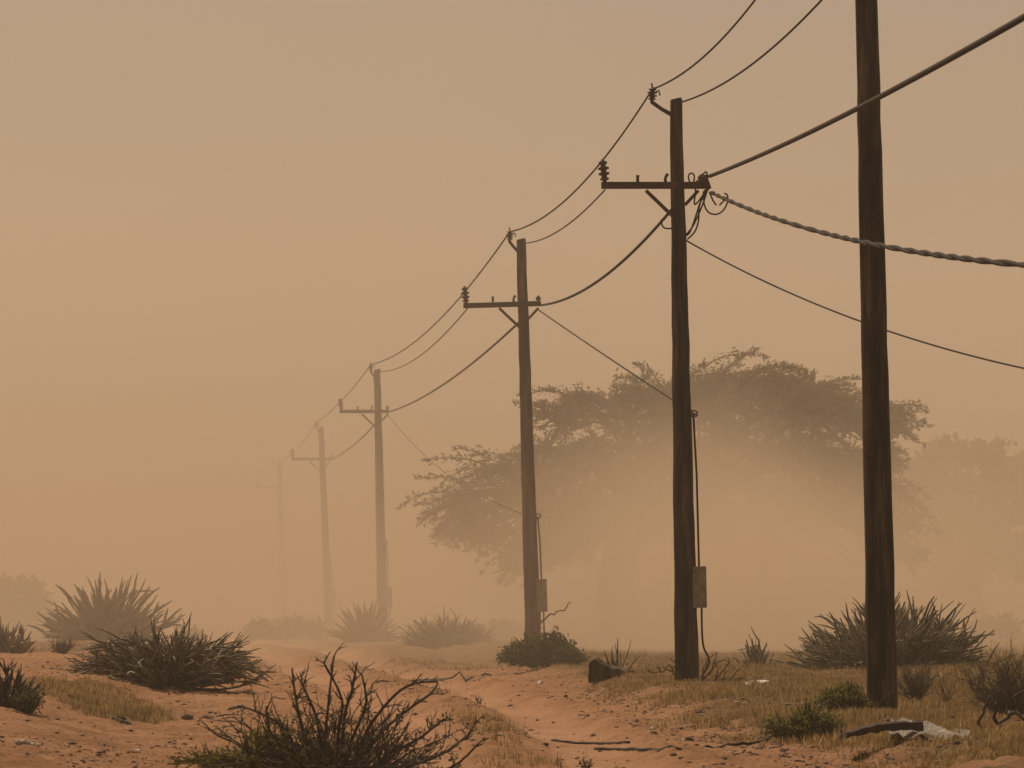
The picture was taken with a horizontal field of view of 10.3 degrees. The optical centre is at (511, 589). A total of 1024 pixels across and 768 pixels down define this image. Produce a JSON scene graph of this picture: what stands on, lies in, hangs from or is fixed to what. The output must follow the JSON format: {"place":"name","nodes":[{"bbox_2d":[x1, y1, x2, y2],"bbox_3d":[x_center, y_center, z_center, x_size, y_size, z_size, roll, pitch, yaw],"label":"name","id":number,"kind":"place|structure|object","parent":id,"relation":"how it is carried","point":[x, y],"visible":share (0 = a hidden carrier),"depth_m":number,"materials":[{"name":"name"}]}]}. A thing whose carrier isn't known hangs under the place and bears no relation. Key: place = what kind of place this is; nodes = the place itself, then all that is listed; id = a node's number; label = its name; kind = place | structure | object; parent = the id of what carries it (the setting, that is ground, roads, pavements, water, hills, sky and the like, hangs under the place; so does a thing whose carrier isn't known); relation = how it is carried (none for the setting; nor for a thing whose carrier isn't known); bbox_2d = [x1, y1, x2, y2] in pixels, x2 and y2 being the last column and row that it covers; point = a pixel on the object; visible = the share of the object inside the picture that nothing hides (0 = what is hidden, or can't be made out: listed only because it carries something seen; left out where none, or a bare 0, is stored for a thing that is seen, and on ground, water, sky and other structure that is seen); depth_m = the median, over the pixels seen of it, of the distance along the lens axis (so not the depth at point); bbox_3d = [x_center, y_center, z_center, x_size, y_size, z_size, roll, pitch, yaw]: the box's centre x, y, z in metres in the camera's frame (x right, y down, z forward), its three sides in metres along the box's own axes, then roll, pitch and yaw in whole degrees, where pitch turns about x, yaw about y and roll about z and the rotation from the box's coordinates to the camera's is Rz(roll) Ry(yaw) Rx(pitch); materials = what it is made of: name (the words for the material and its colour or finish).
{"place":"outdoors","nodes":[
{"label":"outdoors","id":0,"kind":"place"},
{"bbox_2d":[151,623,697,767],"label":"dirt track","id":1,"kind":"structure","parent":0,"point":[564,717],"depth_m":68.85,"materials":[{"name":"beige soil"}]},
{"bbox_2d":[374,671,490,681],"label":"ground wire","id":2,"kind":"object","parent":1,"relation":"on","point":[442,678],"visible":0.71,"depth_m":92.73,"materials":[{"name":"black metal"}]},
{"bbox_2d":[426,709,438,728],"bbox_3d":[-0.882,1.438,63.046,0.132,0.242,0.188,0,0,44],"label":"dry sprig","id":3,"kind":"object","parent":1,"relation":"on","point":[430,723],"visible":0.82,"depth_m":63.00,"materials":[{"name":"brown plant"}]},
{"bbox_2d":[474,693,482,703],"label":"dry sprig","id":4,"kind":"object","parent":1,"relation":"on","point":[478,699],"visible":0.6,"depth_m":73.99,"materials":[{"name":"brown plant"}]},
{"bbox_2d":[0,651,1023,767],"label":"soil crumbs","id":5,"kind":"object","parent":1,"relation":"on","point":[762,746],"visible":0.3,"depth_m":54.68,"materials":[{"name":"brown soil"}]},
{"bbox_2d":[575,752,594,767],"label":"green weed","id":6,"kind":"object","parent":1,"relation":"on","point":[589,765],"visible":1,"depth_m":49.00,"materials":[{"name":"green plant"}]},
{"bbox_2d":[551,739,629,744],"bbox_3d":[0.843,1.501,56.478,0.225,0.150,5.500,0,0,-8],"label":"stick","id":7,"kind":"object","parent":1,"relation":"on","point":[603,743],"visible":1,"depth_m":57.51,"materials":[{"name":"brown wood"}]},
{"bbox_2d":[594,736,770,750],"bbox_3d":[1.637,1.435,52.090,1.728,0.174,5.644,0,0,0],"label":"stick","id":8,"kind":"object","parent":1,"relation":"on","point":[677,748],"visible":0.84,"depth_m":52.73,"materials":[{"name":"brown wood"}]},
{"bbox_2d":[0,601,1023,767],"bbox_3d":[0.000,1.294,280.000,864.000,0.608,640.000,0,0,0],"label":"ground","id":9,"kind":"structure","parent":0,"point":[579,622],"depth_m":77.92,"materials":[{"name":"brown sand"}]},
{"bbox_2d":[0,616,36,653],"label":"succulent shrub","id":10,"kind":"object","parent":9,"relation":"on","point":[11,645],"visible":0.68,"depth_m":93.84,"materials":[{"name":"green plant"}]},
{"bbox_2d":[0,658,44,709],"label":"thorny plant","id":11,"kind":"object","parent":9,"relation":"on","point":[5,684],"visible":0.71,"depth_m":55.96,"materials":[{"name":"green plant"}]},
{"bbox_2d":[3,685,50,713],"bbox_3d":[-4.732,1.097,55.452,0.477,0.348,0.490,0,0,0],"label":"leafy sprig","id":12,"kind":"object","parent":9,"relation":"on","point":[31,702],"visible":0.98,"depth_m":55.47,"materials":[{"name":"green plant"}]},
{"bbox_2d":[15,739,39,746],"bbox_3d":[-3.939,1.247,46.280,0.061,0.069,0.408,0,0,22],"label":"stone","id":13,"kind":"object","parent":9,"relation":"on","point":[22,741],"visible":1,"depth_m":46.20,"materials":[{"name":"beige stone"}]},
{"bbox_2d":[0,572,56,628],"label":"round tree","id":14,"kind":"object","parent":9,"relation":"on","point":[22,600],"visible":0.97,"depth_m":176.81,"materials":[{"name":"plant"}]},
{"bbox_2d":[46,633,79,653],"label":"scrub","id":15,"kind":"object","parent":9,"relation":"on","point":[63,648],"visible":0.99,"depth_m":91.95,"materials":[{"name":"plant"}]},
{"bbox_2d":[27,572,185,641],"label":"succulent shrub","id":16,"kind":"object","parent":9,"relation":"on","point":[112,616],"visible":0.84,"depth_m":117.60,"materials":[{"name":"green plant"}]},
{"bbox_2d":[111,716,130,724],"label":"fallen twig","id":17,"kind":"object","parent":9,"relation":"on","point":[121,720],"visible":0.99,"depth_m":58.78,"materials":[{"name":"brown wood"}]},
{"bbox_2d":[59,612,276,690],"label":"stick shrub","id":18,"kind":"object","parent":9,"relation":"on","point":[180,662],"visible":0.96,"depth_m":76.55,"materials":[{"name":"plant"}]},
{"bbox_2d":[181,714,193,719],"bbox_3d":[-3.598,1.412,62.953,0.147,0.086,0.111,0,0,-21],"label":"stone","id":19,"kind":"object","parent":9,"relation":"on","point":[187,717],"visible":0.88,"depth_m":62.92,"materials":[{"name":"brown stone"}]},
{"bbox_2d":[178,624,210,646],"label":"hazy shrub","id":20,"kind":"object","parent":9,"relation":"on","point":[192,632],"visible":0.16,"depth_m":149.82,"materials":[{"name":"brown plant"}]},
{"bbox_2d":[199,713,243,718],"bbox_3d":[-3.270,1.420,64.183,0.038,0.060,1.012,0,0,26],"label":"fallen twig","id":21,"kind":"object","parent":9,"relation":"on","point":[218,716],"visible":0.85,"depth_m":64.08,"materials":[{"name":"brown wood"}]},
{"bbox_2d":[237,616,284,641],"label":"hazy shrub","id":22,"kind":"object","parent":9,"relation":"on","point":[262,628],"visible":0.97,"depth_m":164.82,"materials":[{"name":"brown plant"}]},
{"bbox_2d":[255,458,288,618],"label":"utility pole","id":23,"kind":"object","parent":9,"relation":"on","point":[282,588],"visible":0.99,"depth_m":244.90,"materials":[{"name":"brown wood"}]},
{"bbox_2d":[272,426,313,459],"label":"overhead wire","id":24,"kind":"object","parent":23,"relation":"attached to","point":[299,446],"visible":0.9,"depth_m":210.15,"materials":[{"name":"brown metal"}]},
{"bbox_2d":[271,611,330,639],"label":"hazy shrub","id":25,"kind":"object","parent":9,"relation":"on","point":[294,628],"visible":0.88,"depth_m":169.60,"materials":[{"name":"plant"}]},
{"bbox_2d":[290,422,337,626],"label":"utility pole","id":26,"kind":"object","parent":9,"relation":"on","point":[329,592],"visible":0.98,"depth_m":194.90,"materials":[{"name":"brown wood"}]},
{"bbox_2d":[166,644,507,767],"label":"twiggy shrub","id":27,"kind":"object","parent":9,"relation":"on","point":[284,750],"visible":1,"depth_m":42.90,"materials":[{"name":"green plant"}]},
{"bbox_2d":[325,598,401,642],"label":"agave clump","id":28,"kind":"object","parent":9,"relation":"on","point":[364,628],"visible":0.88,"depth_m":136.85,"materials":[{"name":"green plant"}]},
{"bbox_2d":[338,362,393,633],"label":"utility pole","id":29,"kind":"object","parent":9,"relation":"on","point":[384,592],"visible":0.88,"depth_m":155.90,"materials":[{"name":"brown wood"}]},
{"bbox_2d":[316,367,368,422],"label":"overhead wire","id":30,"kind":"object","parent":29,"relation":"attached to","point":[345,396],"visible":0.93,"depth_m":170.13,"materials":[{"name":"black metal"}]},
{"bbox_2d":[330,422,376,459],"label":"overhead wire","id":31,"kind":"object","parent":29,"relation":"attached to","point":[353,444],"visible":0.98,"depth_m":172.34,"materials":[{"name":"black metal"}]},
{"bbox_2d":[392,605,499,648],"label":"succulent shrub","id":32,"kind":"object","parent":9,"relation":"on","point":[452,633],"visible":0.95,"depth_m":120.63,"materials":[{"name":"green plant"}]},
{"bbox_2d":[471,617,524,638],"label":"hazy shrub","id":33,"kind":"object","parent":9,"relation":"on","point":[505,629],"visible":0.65,"depth_m":149.77,"materials":[{"name":"brown plant"}]},
{"bbox_2d":[461,227,547,645],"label":"utility pole","id":34,"kind":"object","parent":9,"relation":"on","point":[535,595],"visible":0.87,"depth_m":103.90,"materials":[{"name":"brown wood"}]},
{"bbox_2d":[379,308,467,371],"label":"overhead wire","id":35,"kind":"object","parent":34,"relation":"attached to","point":[432,345],"visible":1,"depth_m":118.59,"materials":[{"name":"black metal"}]},
{"bbox_2d":[371,235,507,364],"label":"overhead wire","id":36,"kind":"object","parent":34,"relation":"attached to","point":[450,307],"visible":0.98,"depth_m":121.61,"materials":[{"name":"black metal"}]},
{"bbox_2d":[388,320,521,412],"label":"overhead wire","id":37,"kind":"object","parent":34,"relation":"attached to","point":[481,355],"visible":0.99,"depth_m":121.76,"materials":[{"name":"black metal"}]},
{"bbox_2d":[388,415,521,513],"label":"overhead wire","id":38,"kind":"object","parent":34,"relation":"attached to","point":[452,477],"visible":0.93,"depth_m":127.53,"materials":[{"name":"black metal"}]},
{"bbox_2d":[524,189,605,243],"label":"overhead wire","id":39,"kind":"object","parent":34,"relation":"attached to","point":[602,192],"visible":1,"depth_m":86.98,"materials":[{"name":"black metal"}]},
{"bbox_2d":[509,94,649,231],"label":"overhead wire","id":40,"kind":"object","parent":34,"relation":"attached to","point":[592,172],"visible":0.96,"depth_m":87.70,"materials":[{"name":"black metal"}]},
{"bbox_2d":[539,209,672,305],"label":"overhead wire","id":41,"kind":"object","parent":34,"relation":"attached to","point":[620,262],"visible":1,"depth_m":87.15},
{"bbox_2d":[537,309,695,415],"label":"overhead wire","id":42,"kind":"object","parent":34,"relation":"attached to","point":[610,358],"visible":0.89,"depth_m":89.97,"materials":[{"name":"black metal"}]},
{"bbox_2d":[495,625,590,669],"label":"leafy shrub","id":43,"kind":"object","parent":9,"relation":"on","point":[545,651],"visible":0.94,"depth_m":92.60,"materials":[{"name":"green plant"}]},
{"bbox_2d":[540,602,570,623],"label":"dead branch","id":44,"kind":"object","parent":9,"relation":"on","point":[545,618],"visible":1,"depth_m":103.39,"materials":[{"name":"brown wood"}]},
{"bbox_2d":[588,657,633,682],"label":"rock","id":45,"kind":"object","parent":9,"relation":"on","point":[599,668],"visible":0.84,"depth_m":83.79,"materials":[{"name":"brown stone"}]},
{"bbox_2d":[604,639,639,671],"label":"dry blade tuft","id":46,"kind":"object","parent":9,"relation":"on","point":[613,663],"visible":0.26,"depth_m":85.19,"materials":[{"name":"brown plant"}]},
{"bbox_2d":[598,83,728,681],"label":"utility pole","id":47,"kind":"object","parent":9,"relation":"on","point":[690,591],"visible":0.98,"depth_m":77.89,"materials":[{"name":"brown wood"}]},
{"bbox_2d":[652,0,755,89],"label":"overhead wire","id":48,"kind":"object","parent":47,"relation":"attached to","point":[716,44],"visible":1,"depth_m":71.02,"materials":[{"name":"black metal"}]},
{"bbox_2d":[681,0,822,102],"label":"overhead wire","id":49,"kind":"object","parent":47,"relation":"attached to","point":[776,44],"visible":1,"depth_m":68.75,"materials":[{"name":"black metal"}]},
{"bbox_2d":[685,240,1023,368],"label":"overhead wire","id":50,"kind":"object","parent":47,"relation":"attached to","point":[852,317],"visible":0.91,"depth_m":70.86,"materials":[{"name":"black metal"}]},
{"bbox_2d":[708,13,1023,177],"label":"overhead wire","id":51,"kind":"object","parent":47,"relation":"attached to","point":[966,49],"visible":1,"depth_m":51.57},
{"bbox_2d":[709,191,1023,267],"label":"overhead wire","id":52,"kind":"object","parent":47,"relation":"attached to","point":[985,260],"visible":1,"depth_m":53.46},
{"bbox_2d":[645,658,689,683],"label":"dead branch","id":53,"kind":"object","parent":9,"relation":"on","point":[677,675],"visible":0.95,"depth_m":76.49,"materials":[{"name":"brown wood"}]},
{"bbox_2d":[395,345,944,642],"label":"thorn tree","id":54,"kind":"object","parent":9,"relation":"on","point":[631,524],"visible":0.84,"depth_m":136.02,"materials":[{"name":"plant"}]},
{"bbox_2d":[701,652,741,682],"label":"dead branch","id":55,"kind":"object","parent":9,"relation":"on","point":[708,674],"visible":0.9,"depth_m":76.19,"materials":[{"name":"brown wood"}]},
{"bbox_2d":[737,626,761,654],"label":"dead sapling","id":56,"kind":"object","parent":9,"relation":"on","point":[752,642],"visible":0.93,"depth_m":91.94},
{"bbox_2d":[732,638,780,667],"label":"stick shrub","id":57,"kind":"object","parent":9,"relation":"on","point":[755,656],"visible":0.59,"depth_m":91.92,"materials":[{"name":"brown plant"}]},
{"bbox_2d":[745,679,770,684],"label":"litter scrap","id":58,"kind":"object","parent":9,"relation":"on","point":[755,680],"visible":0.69,"depth_m":73.92,"materials":[{"name":"white paper"}]},
{"bbox_2d":[760,698,845,741],"bbox_3d":[2.780,1.241,53.998,0.871,0.447,0.647,0,0,0],"label":"shrub","id":59,"kind":"object","parent":9,"relation":"on","point":[810,721],"visible":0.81,"depth_m":53.88,"materials":[{"name":"green plant"}]},
{"bbox_2d":[838,727,844,742],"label":"dry stalk","id":60,"kind":"object","parent":9,"relation":"on","point":[841,734],"visible":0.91,"depth_m":51.50,"materials":[{"name":"brown plant"}]},
{"bbox_2d":[810,680,876,710],"bbox_3d":[3.284,1.057,56.482,0.623,0.352,0.539,0,0,-9],"label":"shrub","id":61,"kind":"object","parent":9,"relation":"on","point":[849,696],"visible":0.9,"depth_m":56.39,"materials":[{"name":"green plant"}]},
{"bbox_2d":[850,751,871,760],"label":"grass tuft","id":62,"kind":"object","parent":9,"relation":"on","point":[858,758],"visible":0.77,"depth_m":48.50,"materials":[{"name":"green plant"}]},
{"bbox_2d":[855,0,897,710],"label":"utility pole","id":63,"kind":"object","parent":9,"relation":"on","point":[880,641],"visible":0.91,"depth_m":59.88,"materials":[{"name":"brown wood"}]},
{"bbox_2d":[871,680,895,708],"bbox_3d":[3.781,1.103,58.599,0.357,0.358,0.049,0,0,-2],"label":"dead branch","id":64,"kind":"object","parent":9,"relation":"on","point":[877,706],"visible":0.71,"depth_m":58.59,"materials":[{"name":"brown wood"}]},
{"bbox_2d":[770,590,1017,670],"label":"succulent shrub","id":65,"kind":"object","parent":9,"relation":"on","point":[845,647],"visible":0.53,"depth_m":87.45,"materials":[{"name":"green plant"}]},
{"bbox_2d":[897,646,951,700],"bbox_3d":[4.521,0.952,63.987,0.845,0.665,0.858,0,0,-23],"label":"dry shrub","id":66,"kind":"object","parent":9,"relation":"on","point":[918,687],"visible":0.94,"depth_m":63.99,"materials":[{"name":"brown plant"}]},
{"bbox_2d":[885,716,970,740],"bbox_3d":[3.660,1.218,49.650,0.758,0.164,3.300,0,0,0],"label":"tin sheet","id":67,"kind":"object","parent":9,"relation":"on","point":[929,726],"visible":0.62,"depth_m":49.42,"materials":[{"name":"grey metal"}]},
{"bbox_2d":[845,719,923,738],"bbox_3d":[3.189,1.192,48.753,0.845,0.156,0.286,0,0,-25],"label":"charred plank","id":68,"kind":"object","parent":67,"relation":"on","point":[914,725],"visible":1,"depth_m":48.65,"materials":[{"name":"black wood"}]},
{"bbox_2d":[935,675,960,701],"bbox_3d":[4.728,1.094,62.030,0.287,0.399,0.262,0,0,38],"label":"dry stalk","id":69,"kind":"object","parent":9,"relation":"on","point":[942,690],"visible":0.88,"depth_m":62.00,"materials":[{"name":"brown plant"}]},
{"bbox_2d":[895,431,1023,625],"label":"round tree","id":70,"kind":"object","parent":9,"relation":"on","point":[983,517],"visible":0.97,"depth_m":204.16,"materials":[{"name":"plant"}]},
{"bbox_2d":[938,619,1023,715],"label":"thornbush","id":71,"kind":"object","parent":9,"relation":"on","point":[1000,697],"visible":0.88,"depth_m":55.88,"materials":[{"name":"plant"}]},
{"bbox_2d":[965,611,1023,637],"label":"hazy shrub","id":72,"kind":"object","parent":9,"relation":"on","point":[1005,626],"visible":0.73,"depth_m":149.84,"materials":[{"name":"brown plant"}]},
{"bbox_2d":[977,690,1023,727],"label":"dead shrub","id":73,"kind":"object","parent":9,"relation":"on","point":[1012,711],"visible":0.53,"depth_m":50.53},
{"bbox_2d":[0,0,1023,603],"label":"sky","id":74,"kind":"structure","parent":0,"point":[216,216],"materials":[{"name":"beige"}]},
{"bbox_2d":[1,641,1023,767],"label":"dry grass","id":75,"kind":"structure","parent":0,"point":[805,687],"depth_m":63.14,"materials":[{"name":"plant"}]},
{"bbox_2d":[807,619,823,642],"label":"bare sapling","id":76,"kind":"object","parent":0,"point":[811,630],"visible":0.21,"depth_m":117.99,"materials":[{"name":"brown plant"}]}
]}

